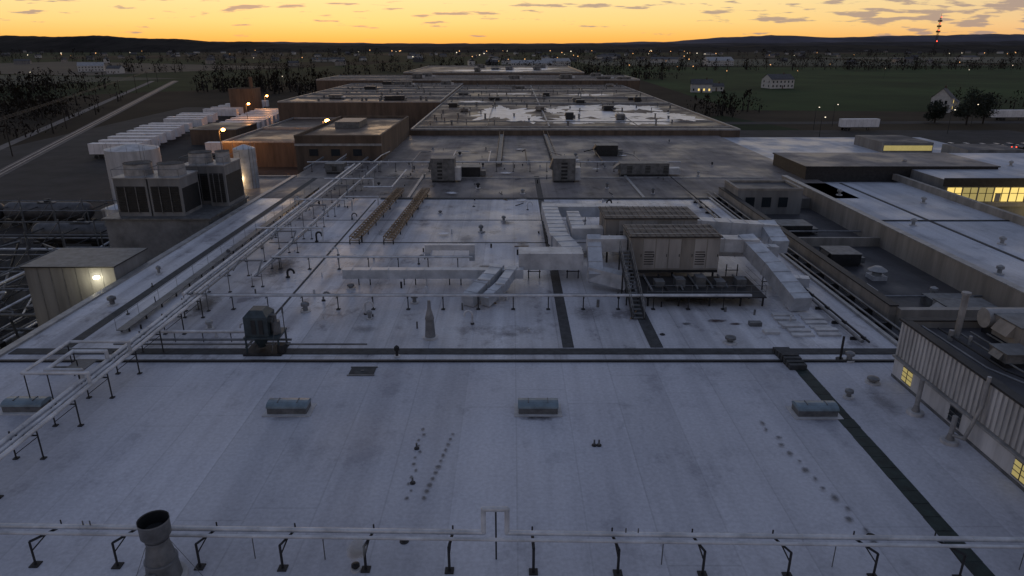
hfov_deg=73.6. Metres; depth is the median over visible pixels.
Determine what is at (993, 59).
field
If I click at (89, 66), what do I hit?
barn
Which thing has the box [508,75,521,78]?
rooftop hvac unit
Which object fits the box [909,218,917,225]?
roof vent
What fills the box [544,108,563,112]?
roof pond
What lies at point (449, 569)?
pipe run
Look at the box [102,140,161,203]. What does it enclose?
storage tank
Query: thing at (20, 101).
distant trees
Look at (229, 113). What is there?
semi trailer
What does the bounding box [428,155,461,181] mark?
rooftop hvac unit
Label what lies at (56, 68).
field
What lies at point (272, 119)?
semi trailer
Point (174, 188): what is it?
cooling tower
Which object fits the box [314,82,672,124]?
roof vents
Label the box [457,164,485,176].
rooftop hvac unit
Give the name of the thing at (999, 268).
roof vent
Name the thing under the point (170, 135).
semi trailer
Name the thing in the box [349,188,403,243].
lattice conveyor
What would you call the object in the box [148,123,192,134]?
semi trailer
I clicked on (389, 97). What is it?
rooftop hvac unit
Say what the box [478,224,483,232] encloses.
roof vent
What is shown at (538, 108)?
rooftop hvac unit
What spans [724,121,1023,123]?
road
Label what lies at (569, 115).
rooftop hvac unit
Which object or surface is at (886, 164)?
office building
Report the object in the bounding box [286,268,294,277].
gooseneck vent
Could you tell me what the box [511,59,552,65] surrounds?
barn
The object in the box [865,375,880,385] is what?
roof vent
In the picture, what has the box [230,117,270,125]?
semi trailer
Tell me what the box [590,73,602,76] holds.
rooftop hvac unit
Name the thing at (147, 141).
semi trailer
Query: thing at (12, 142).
railway track
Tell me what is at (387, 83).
rooftop hvac unit
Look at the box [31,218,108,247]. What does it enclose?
rail tank car
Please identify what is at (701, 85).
farmhouse
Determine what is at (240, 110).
semi trailer
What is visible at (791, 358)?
crossover stairs
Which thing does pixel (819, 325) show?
stacked panels
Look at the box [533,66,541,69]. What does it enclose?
rooftop hvac unit
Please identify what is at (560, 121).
roof pipes
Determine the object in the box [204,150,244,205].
cooling tower
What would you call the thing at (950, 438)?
flue pipe
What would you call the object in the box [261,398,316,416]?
skylight
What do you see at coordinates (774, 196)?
penthouse building
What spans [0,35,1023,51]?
hills
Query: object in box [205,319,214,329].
roof vent
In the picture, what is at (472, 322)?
gooseneck vent
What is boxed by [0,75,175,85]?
field
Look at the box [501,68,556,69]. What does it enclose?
roof pond
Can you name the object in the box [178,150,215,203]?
cooling tower
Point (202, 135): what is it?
loading annex
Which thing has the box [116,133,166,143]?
semi trailer
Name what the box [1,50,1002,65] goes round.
distant town
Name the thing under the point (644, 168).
rooftop hvac unit
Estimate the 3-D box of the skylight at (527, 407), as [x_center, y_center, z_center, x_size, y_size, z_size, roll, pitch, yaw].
[1.500,6.771,39.564,2.740,0.700,1.500,0,20,0]
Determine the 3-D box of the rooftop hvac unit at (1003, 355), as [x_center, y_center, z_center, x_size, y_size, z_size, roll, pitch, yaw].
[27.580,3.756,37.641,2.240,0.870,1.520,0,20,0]
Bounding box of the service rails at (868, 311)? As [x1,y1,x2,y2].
[670,176,900,342]
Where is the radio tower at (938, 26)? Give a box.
[933,14,942,50]
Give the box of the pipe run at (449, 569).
[0,506,1023,575]
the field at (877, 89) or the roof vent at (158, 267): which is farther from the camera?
the field at (877, 89)
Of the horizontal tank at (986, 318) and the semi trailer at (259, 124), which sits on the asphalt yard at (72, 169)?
the semi trailer at (259, 124)
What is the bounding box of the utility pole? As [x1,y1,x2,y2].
[0,115,12,155]
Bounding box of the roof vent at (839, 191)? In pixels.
[836,189,842,195]
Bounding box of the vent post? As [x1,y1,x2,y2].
[836,336,844,358]
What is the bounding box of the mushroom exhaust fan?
[865,265,887,280]
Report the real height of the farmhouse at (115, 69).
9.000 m
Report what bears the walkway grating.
on the factory building at (680, 410)
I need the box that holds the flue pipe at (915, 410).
[906,379,924,417]
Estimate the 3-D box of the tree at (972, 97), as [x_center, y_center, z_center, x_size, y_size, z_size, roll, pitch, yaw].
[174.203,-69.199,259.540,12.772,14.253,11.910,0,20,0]
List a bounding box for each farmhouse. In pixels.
[106,64,124,73]
[690,77,712,92]
[931,85,955,112]
[952,98,959,110]
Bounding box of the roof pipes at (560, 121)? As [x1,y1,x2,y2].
[423,85,712,126]
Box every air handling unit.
[598,206,699,262]
[622,223,722,282]
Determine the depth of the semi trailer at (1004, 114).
276.15 m
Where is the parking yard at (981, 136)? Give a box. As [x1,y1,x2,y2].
[739,130,1023,149]
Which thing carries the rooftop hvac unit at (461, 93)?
on the factory building at (713, 128)
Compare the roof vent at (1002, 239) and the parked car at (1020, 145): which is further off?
the parked car at (1020, 145)
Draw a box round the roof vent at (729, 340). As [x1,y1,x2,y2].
[723,335,736,345]
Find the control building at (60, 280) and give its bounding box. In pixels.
[20,248,147,326]
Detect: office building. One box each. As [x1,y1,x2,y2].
[773,135,1023,181]
[910,153,1023,215]
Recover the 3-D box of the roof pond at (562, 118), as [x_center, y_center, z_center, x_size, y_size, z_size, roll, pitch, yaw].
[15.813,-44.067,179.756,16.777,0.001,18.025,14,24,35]
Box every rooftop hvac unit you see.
[324,162,350,173]
[328,94,345,98]
[364,86,378,89]
[382,81,393,84]
[384,95,397,99]
[393,95,407,99]
[398,81,414,84]
[412,73,424,77]
[423,73,435,76]
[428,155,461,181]
[440,81,453,84]
[448,102,459,106]
[457,92,470,94]
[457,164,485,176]
[474,67,480,71]
[488,97,501,99]
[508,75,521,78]
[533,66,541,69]
[535,64,547,67]
[535,106,545,110]
[549,155,580,181]
[559,74,574,78]
[564,112,574,119]
[575,99,585,103]
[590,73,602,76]
[592,143,622,155]
[595,76,613,78]
[602,105,615,110]
[612,161,680,175]
[615,113,626,119]
[616,77,633,78]
[634,97,641,101]
[772,219,817,235]
[819,246,865,266]
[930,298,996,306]
[988,343,1023,367]
[991,313,1023,345]
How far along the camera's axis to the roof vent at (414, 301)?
55.93 m
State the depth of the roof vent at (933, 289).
61.45 m
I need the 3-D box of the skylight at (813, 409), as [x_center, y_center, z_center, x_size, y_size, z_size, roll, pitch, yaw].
[17.400,6.871,39.281,2.740,0.700,1.500,0,20,0]
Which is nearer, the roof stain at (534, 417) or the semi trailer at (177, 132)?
the roof stain at (534, 417)
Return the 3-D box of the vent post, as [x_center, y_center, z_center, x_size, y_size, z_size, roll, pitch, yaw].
[22.100,4.019,45.802,0.554,1.700,0.554,-8,21,-21]
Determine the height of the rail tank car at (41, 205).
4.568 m
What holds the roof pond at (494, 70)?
on the factory building at (448, 70)
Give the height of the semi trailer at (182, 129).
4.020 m
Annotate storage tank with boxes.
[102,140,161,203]
[103,201,118,215]
[232,141,259,188]
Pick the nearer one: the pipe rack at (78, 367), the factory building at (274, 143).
the pipe rack at (78, 367)
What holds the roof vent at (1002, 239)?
on the factory building at (948, 243)
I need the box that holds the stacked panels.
[748,312,841,336]
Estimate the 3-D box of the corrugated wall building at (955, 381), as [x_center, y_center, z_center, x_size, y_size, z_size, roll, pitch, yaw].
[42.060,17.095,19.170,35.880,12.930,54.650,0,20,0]
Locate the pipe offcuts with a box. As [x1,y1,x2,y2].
[391,176,658,318]
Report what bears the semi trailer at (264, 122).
on the asphalt yard at (72, 169)
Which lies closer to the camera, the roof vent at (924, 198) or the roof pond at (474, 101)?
the roof vent at (924, 198)
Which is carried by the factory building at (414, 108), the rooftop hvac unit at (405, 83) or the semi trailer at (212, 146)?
the rooftop hvac unit at (405, 83)
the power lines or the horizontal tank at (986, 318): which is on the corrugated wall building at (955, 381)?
the horizontal tank at (986, 318)
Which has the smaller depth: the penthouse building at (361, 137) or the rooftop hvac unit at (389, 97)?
the penthouse building at (361, 137)
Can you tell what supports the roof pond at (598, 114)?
on the factory building at (713, 128)
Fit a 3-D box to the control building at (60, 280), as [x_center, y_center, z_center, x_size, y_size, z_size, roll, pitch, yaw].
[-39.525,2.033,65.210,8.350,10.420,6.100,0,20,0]
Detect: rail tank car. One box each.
[0,203,7,224]
[3,198,96,225]
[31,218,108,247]
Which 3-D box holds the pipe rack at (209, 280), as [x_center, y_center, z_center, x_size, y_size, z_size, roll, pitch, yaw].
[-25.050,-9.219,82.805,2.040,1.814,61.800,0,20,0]
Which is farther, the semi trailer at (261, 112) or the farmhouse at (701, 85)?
the farmhouse at (701, 85)
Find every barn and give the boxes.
[77,61,105,71]
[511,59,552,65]
[541,58,570,65]
[702,56,733,65]
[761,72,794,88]
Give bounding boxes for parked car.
[1001,143,1016,147]
[1016,143,1023,148]
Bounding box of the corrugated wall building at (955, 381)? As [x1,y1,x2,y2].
[891,317,1023,491]
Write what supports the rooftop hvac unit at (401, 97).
on the factory building at (414, 108)
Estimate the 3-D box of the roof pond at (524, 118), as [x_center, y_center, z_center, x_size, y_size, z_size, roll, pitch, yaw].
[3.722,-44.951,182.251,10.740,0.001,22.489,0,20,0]
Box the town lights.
[31,50,1015,79]
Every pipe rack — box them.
[0,294,204,498]
[113,161,751,344]
[181,163,362,311]
[251,163,380,286]
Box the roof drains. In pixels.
[400,206,874,544]
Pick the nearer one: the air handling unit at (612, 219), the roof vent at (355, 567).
the roof vent at (355, 567)
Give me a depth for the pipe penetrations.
55.29 m
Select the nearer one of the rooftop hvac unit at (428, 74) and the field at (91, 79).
the rooftop hvac unit at (428, 74)
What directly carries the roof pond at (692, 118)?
on the factory building at (713, 128)
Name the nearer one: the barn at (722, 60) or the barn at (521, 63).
the barn at (521, 63)
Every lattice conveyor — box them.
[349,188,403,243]
[383,188,429,243]
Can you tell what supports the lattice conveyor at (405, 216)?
on the factory building at (680, 410)
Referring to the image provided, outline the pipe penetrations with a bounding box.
[126,147,791,484]
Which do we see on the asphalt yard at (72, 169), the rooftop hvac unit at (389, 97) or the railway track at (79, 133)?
the railway track at (79, 133)
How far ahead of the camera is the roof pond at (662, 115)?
191.76 m
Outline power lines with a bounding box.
[0,69,152,120]
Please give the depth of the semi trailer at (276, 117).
259.50 m
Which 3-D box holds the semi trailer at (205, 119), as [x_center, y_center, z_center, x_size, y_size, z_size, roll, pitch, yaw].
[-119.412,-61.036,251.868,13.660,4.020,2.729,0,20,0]
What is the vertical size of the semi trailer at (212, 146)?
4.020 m
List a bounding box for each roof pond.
[456,70,521,71]
[459,100,488,101]
[470,105,535,120]
[488,93,526,94]
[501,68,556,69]
[507,115,544,123]
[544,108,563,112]
[550,116,603,123]
[555,105,601,110]
[563,110,634,118]
[568,94,607,95]
[595,118,675,124]
[609,112,690,118]
[614,105,661,110]
[675,116,703,120]
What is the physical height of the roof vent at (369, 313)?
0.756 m
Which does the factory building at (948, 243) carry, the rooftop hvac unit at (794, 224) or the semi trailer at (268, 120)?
the rooftop hvac unit at (794, 224)
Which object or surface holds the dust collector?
on the factory building at (680, 410)
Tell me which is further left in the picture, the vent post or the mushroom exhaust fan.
the vent post
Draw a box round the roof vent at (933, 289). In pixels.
[929,286,938,292]
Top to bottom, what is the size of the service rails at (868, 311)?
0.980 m
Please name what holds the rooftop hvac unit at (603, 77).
on the factory building at (342, 80)
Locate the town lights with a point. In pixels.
(649, 51)
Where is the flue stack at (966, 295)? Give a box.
[954,291,971,339]
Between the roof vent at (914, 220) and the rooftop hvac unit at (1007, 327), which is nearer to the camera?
the rooftop hvac unit at (1007, 327)
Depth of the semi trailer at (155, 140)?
196.87 m
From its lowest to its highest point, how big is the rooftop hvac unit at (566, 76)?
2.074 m
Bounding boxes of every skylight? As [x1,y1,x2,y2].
[0,396,58,414]
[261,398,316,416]
[514,398,561,416]
[785,400,843,419]
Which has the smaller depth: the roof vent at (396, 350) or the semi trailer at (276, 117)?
the roof vent at (396, 350)
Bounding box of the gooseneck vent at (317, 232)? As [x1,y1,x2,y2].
[315,231,321,241]
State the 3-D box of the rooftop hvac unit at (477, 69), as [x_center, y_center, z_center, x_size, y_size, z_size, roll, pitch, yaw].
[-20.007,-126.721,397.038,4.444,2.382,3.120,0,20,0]
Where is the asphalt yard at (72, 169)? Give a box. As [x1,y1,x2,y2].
[0,107,297,345]
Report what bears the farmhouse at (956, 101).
on the field at (877, 89)
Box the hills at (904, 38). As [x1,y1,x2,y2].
[210,34,1023,43]
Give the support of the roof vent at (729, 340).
on the factory building at (680, 410)
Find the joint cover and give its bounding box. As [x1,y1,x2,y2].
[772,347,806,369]
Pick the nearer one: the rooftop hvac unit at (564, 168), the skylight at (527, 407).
the skylight at (527, 407)
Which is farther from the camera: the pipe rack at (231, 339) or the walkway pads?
the pipe rack at (231, 339)
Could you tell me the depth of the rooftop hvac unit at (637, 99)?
234.71 m
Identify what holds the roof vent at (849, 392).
on the factory building at (680, 410)
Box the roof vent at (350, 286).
[346,283,354,289]
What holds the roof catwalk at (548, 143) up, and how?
on the factory building at (680, 410)
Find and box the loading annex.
[189,123,256,144]
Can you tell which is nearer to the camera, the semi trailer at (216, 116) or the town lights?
the semi trailer at (216, 116)
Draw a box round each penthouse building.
[294,116,408,173]
[724,180,803,213]
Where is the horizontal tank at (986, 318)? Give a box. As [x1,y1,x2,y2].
[977,308,1023,336]
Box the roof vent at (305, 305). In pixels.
[300,301,310,312]
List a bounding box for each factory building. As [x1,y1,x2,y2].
[0,136,1023,575]
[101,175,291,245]
[221,117,335,166]
[277,83,462,135]
[316,75,639,91]
[403,66,583,74]
[411,85,740,136]
[718,137,1023,337]
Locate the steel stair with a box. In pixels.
[618,240,644,318]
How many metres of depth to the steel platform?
57.13 m
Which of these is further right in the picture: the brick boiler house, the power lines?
the brick boiler house
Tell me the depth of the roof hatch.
44.30 m
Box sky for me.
[0,0,1023,43]
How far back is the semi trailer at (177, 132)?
217.09 m
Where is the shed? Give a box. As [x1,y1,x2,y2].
[712,81,724,90]
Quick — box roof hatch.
[347,366,377,375]
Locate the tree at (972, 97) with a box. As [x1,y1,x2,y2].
[950,86,989,124]
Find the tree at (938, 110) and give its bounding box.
[923,99,949,122]
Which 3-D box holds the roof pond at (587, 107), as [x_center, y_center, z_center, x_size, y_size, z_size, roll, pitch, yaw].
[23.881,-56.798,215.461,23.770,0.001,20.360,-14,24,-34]
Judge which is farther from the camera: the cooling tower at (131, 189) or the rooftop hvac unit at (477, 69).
the rooftop hvac unit at (477, 69)
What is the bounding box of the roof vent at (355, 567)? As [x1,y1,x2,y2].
[351,561,360,573]
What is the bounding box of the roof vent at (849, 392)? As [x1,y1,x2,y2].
[843,388,853,399]
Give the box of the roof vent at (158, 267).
[156,265,161,274]
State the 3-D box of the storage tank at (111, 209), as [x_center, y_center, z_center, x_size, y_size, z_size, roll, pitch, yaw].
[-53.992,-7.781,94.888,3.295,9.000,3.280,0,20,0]
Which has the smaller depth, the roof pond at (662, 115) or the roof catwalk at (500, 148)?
the roof catwalk at (500, 148)
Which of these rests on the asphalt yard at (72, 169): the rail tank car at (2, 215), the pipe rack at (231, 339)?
the rail tank car at (2, 215)
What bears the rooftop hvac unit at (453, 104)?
on the factory building at (713, 128)
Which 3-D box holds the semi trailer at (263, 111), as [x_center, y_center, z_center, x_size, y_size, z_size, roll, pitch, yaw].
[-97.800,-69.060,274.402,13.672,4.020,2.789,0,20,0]
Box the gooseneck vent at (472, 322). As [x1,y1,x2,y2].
[463,310,473,324]
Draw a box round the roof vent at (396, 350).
[394,345,399,357]
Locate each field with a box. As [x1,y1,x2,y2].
[0,61,278,75]
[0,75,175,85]
[575,59,988,65]
[601,67,1023,111]
[810,57,1023,62]
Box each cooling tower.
[110,160,157,215]
[145,160,201,215]
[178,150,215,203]
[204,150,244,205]
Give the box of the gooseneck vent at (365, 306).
[364,300,373,314]
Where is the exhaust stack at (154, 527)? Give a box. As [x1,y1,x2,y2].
[136,510,202,575]
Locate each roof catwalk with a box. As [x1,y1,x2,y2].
[496,134,503,166]
[543,133,556,159]
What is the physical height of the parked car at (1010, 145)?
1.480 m
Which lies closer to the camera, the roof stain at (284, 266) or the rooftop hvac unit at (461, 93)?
the roof stain at (284, 266)
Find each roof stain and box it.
[194,298,213,310]
[269,262,291,273]
[528,416,550,418]
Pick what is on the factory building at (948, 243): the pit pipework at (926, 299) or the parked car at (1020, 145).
the pit pipework at (926, 299)
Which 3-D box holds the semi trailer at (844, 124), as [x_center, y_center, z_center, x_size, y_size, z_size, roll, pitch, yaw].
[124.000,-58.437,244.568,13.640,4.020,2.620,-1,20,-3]
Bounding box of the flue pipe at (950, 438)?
[939,376,991,446]
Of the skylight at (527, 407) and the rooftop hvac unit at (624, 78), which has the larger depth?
the rooftop hvac unit at (624, 78)
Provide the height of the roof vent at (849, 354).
0.714 m
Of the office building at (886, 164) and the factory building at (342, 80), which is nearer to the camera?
the office building at (886, 164)
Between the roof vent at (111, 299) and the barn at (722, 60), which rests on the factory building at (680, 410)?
the roof vent at (111, 299)
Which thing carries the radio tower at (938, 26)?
on the ground at (180, 93)
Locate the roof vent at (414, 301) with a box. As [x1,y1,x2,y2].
[410,297,418,303]
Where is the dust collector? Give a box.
[243,306,290,355]
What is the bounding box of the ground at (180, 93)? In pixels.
[0,52,1023,147]
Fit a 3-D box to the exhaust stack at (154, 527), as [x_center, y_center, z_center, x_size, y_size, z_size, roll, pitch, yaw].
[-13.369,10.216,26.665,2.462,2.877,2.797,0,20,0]
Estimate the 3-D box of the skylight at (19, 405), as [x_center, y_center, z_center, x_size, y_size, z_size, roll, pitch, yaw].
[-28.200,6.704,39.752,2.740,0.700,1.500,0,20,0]
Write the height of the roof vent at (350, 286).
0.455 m
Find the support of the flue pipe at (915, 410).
on the factory building at (680, 410)
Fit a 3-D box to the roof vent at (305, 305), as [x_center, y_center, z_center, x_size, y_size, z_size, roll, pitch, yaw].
[-16.400,1.463,54.233,0.818,0.859,0.818,0,20,0]
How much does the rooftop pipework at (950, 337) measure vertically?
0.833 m
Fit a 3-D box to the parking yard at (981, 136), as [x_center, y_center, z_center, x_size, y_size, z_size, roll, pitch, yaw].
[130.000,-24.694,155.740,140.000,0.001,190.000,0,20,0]
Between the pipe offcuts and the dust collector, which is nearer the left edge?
the dust collector
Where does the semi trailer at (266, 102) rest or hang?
on the asphalt yard at (72, 169)
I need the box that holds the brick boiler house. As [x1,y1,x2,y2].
[228,77,262,114]
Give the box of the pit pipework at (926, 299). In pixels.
[788,230,982,306]
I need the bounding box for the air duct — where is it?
[342,202,812,310]
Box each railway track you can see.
[0,81,153,149]
[0,81,177,176]
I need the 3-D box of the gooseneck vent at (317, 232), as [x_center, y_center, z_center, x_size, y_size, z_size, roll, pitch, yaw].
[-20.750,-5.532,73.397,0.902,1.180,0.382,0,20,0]
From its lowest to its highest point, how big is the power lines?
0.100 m
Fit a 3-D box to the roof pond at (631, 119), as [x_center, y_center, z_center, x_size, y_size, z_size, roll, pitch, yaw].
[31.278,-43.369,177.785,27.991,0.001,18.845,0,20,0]
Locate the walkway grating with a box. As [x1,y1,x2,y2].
[114,182,319,331]
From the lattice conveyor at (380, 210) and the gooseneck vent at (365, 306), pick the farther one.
the lattice conveyor at (380, 210)
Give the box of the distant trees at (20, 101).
[0,48,1023,138]
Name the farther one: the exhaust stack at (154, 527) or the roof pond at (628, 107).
the roof pond at (628, 107)
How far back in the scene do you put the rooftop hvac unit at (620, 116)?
179.20 m
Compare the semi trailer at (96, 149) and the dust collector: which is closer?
the dust collector
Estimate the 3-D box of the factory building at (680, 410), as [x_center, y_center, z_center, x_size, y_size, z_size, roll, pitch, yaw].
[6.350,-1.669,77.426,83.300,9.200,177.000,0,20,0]
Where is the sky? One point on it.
(326, 21)
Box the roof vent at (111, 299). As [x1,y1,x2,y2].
[106,295,117,306]
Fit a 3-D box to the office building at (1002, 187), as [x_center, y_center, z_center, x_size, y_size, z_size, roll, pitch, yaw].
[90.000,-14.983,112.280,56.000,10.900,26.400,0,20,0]
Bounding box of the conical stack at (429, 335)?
[423,300,437,340]
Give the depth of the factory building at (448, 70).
402.05 m
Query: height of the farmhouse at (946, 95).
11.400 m
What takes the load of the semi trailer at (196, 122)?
on the asphalt yard at (72, 169)
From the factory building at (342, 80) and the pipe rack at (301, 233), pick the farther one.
the factory building at (342, 80)
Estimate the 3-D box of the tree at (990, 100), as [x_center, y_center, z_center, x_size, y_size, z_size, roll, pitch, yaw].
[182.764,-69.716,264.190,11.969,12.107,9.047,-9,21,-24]
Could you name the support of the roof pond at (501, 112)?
on the factory building at (713, 128)
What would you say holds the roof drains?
on the factory building at (680, 410)
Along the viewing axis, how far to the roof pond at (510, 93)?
277.35 m
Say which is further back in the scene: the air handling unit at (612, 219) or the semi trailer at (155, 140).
the semi trailer at (155, 140)
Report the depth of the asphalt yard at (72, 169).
164.29 m
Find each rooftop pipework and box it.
[303,149,640,169]
[921,325,1023,383]
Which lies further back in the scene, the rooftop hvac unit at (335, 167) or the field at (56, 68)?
the field at (56, 68)
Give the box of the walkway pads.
[796,369,994,575]
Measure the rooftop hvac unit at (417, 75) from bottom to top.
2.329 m
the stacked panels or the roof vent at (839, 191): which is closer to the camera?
the stacked panels
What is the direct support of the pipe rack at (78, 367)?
on the factory building at (680, 410)
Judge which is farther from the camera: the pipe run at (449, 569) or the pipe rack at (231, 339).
the pipe rack at (231, 339)
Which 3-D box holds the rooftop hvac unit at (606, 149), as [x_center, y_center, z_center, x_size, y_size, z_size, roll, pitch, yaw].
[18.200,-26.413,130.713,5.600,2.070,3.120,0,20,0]
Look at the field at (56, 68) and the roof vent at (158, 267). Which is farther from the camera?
the field at (56, 68)
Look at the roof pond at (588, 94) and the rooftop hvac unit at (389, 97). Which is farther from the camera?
the roof pond at (588, 94)
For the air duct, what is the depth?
60.32 m
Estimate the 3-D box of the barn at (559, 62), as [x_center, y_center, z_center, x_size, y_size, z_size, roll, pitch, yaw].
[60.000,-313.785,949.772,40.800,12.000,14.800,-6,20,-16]
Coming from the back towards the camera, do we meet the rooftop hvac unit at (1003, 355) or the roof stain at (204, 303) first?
the roof stain at (204, 303)
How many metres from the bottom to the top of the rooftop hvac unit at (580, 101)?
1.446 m
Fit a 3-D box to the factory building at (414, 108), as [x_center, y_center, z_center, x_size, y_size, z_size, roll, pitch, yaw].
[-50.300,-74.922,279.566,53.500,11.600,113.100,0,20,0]
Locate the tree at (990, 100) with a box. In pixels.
[972,92,999,123]
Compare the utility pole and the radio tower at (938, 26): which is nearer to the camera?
the utility pole
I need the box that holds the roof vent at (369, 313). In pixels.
[366,310,372,319]
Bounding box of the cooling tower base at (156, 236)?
[101,196,248,261]
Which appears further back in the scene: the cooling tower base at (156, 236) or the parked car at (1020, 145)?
the parked car at (1020, 145)
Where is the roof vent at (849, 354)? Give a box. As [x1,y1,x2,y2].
[843,351,854,362]
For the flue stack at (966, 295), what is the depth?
40.32 m
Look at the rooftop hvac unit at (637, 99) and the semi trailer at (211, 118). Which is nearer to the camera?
the rooftop hvac unit at (637, 99)
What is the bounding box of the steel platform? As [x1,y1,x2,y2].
[636,266,766,305]
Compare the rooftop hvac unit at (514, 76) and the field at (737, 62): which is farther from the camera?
the field at (737, 62)
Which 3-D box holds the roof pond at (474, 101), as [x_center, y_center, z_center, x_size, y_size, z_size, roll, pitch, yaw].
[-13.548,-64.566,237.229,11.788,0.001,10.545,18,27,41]
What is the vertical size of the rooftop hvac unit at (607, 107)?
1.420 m
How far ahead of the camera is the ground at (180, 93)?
467.01 m
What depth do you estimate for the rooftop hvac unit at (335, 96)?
239.59 m
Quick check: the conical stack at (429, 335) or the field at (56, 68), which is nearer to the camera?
the conical stack at (429, 335)
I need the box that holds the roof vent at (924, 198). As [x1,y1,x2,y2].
[920,196,926,203]
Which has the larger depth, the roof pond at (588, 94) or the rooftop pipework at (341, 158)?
the roof pond at (588, 94)
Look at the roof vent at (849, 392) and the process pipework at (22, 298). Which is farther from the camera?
the process pipework at (22, 298)
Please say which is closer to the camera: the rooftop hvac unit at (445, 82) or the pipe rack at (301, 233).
the pipe rack at (301, 233)
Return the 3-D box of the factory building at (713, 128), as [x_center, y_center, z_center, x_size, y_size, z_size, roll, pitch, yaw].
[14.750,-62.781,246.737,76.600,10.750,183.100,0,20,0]
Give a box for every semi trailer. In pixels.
[87,142,143,158]
[98,139,152,144]
[107,136,160,145]
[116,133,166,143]
[127,130,175,140]
[134,127,180,137]
[139,125,184,134]
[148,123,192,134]
[163,118,204,127]
[167,116,207,124]
[176,114,215,122]
[179,113,217,120]
[203,109,238,118]
[205,142,222,156]
[211,107,243,113]
[219,121,261,128]
[225,119,266,126]
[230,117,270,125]
[236,115,275,123]
[240,114,278,121]
[245,112,278,113]
[249,110,277,111]
[262,100,268,106]
[838,118,879,130]
[989,110,1023,119]
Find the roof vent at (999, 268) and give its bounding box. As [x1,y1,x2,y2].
[994,265,1004,275]
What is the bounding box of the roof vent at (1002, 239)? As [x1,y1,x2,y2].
[997,236,1006,244]
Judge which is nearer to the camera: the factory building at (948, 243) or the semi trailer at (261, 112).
the factory building at (948, 243)
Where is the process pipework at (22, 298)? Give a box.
[0,198,116,349]
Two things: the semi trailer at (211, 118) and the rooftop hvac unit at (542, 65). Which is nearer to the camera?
the semi trailer at (211, 118)
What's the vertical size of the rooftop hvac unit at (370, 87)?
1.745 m
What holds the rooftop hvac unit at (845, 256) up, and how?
on the factory building at (948, 243)
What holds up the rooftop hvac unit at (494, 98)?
on the factory building at (713, 128)
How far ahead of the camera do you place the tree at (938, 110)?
266.15 m
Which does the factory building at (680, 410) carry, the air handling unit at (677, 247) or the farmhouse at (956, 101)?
the air handling unit at (677, 247)

